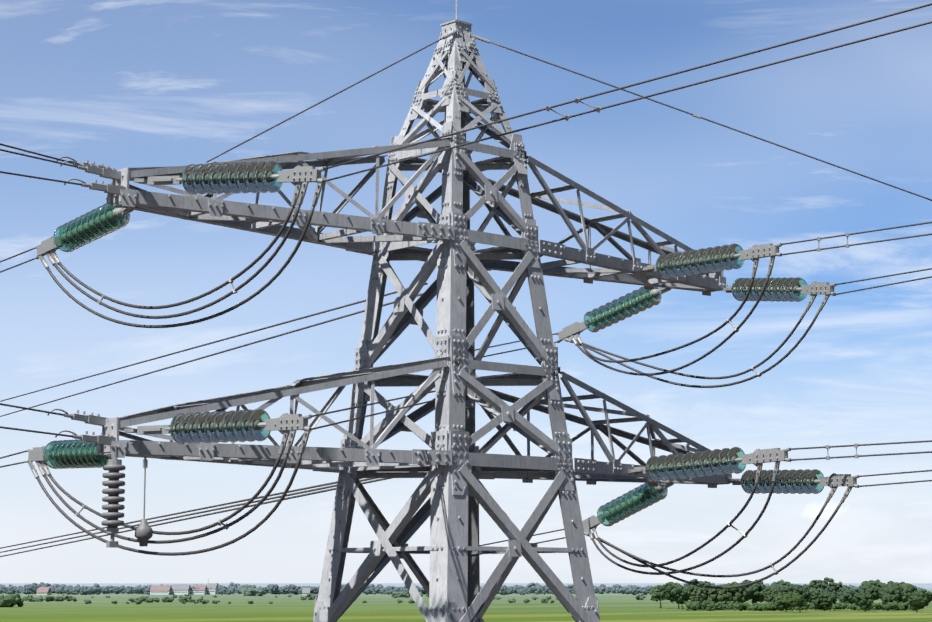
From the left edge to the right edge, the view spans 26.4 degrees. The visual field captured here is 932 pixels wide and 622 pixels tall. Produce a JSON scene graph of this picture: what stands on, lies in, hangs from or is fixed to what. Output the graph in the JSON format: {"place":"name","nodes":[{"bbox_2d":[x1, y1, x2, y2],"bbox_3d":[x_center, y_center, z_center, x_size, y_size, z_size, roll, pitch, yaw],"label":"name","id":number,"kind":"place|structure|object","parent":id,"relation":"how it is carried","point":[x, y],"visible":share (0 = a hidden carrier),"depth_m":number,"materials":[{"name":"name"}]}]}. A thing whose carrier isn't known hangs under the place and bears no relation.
{"place":"outdoors","nodes":[
{"label":"outdoors","id":0,"kind":"place"},
{"bbox_2d":[0,583,931,621],"bbox_3d":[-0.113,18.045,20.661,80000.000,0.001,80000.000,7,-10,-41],"label":"ground","id":1,"kind":"structure","parent":0,"point":[613,607],"depth_m":1089.31,"materials":[{"name":"green plant"}]},
{"bbox_2d":[36,583,310,594],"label":"buildings","id":2,"kind":"structure","parent":1,"relation":"on","point":[183,589],"depth_m":2522.18,"materials":[{"name":"white"}]},
{"bbox_2d":[95,0,732,621],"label":"pylon","id":3,"kind":"object","parent":1,"relation":"on","point":[453,466],"visible":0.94,"depth_m":22.62,"materials":[{"name":"metal"}]},
{"bbox_2d":[27,29,858,574],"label":"fittings","id":4,"kind":"object","parent":3,"relation":"attached to","point":[287,423],"visible":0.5,"depth_m":21.37,"materials":[{"name":"grey metal"}]},
{"bbox_2d":[101,465,152,545],"bbox_3d":[-3.359,1.925,19.729,0.523,0.810,0.221,5,-9,-32],"label":"arrester","id":5,"kind":"object","parent":4,"relation":"attached to","point":[143,529],"visible":1,"depth_m":19.60,"materials":[{"name":"grey ceramic"}]},
{"bbox_2d":[43,161,823,525],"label":"insulator discs","id":6,"kind":"object","parent":4,"relation":"attached to","point":[79,233],"visible":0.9,"depth_m":22.64,"materials":[{"name":"green glass"}]},
{"bbox_2d":[0,3,931,588],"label":"conductors","id":7,"kind":"object","parent":4,"relation":"attached to","point":[582,347],"visible":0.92,"depth_m":21.74,"materials":[{"name":"grey"}]},
{"bbox_2d":[0,577,931,612],"bbox_3d":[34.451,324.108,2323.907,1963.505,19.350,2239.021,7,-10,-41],"label":"trees","id":8,"kind":"object","parent":1,"relation":"on","point":[786,596],"visible":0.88,"depth_m":1217.58,"materials":[{"name":"green plant"}]},
{"bbox_2d":[0,0,931,582],"label":"sky","id":9,"kind":"structure","parent":0,"point":[118,84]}
]}

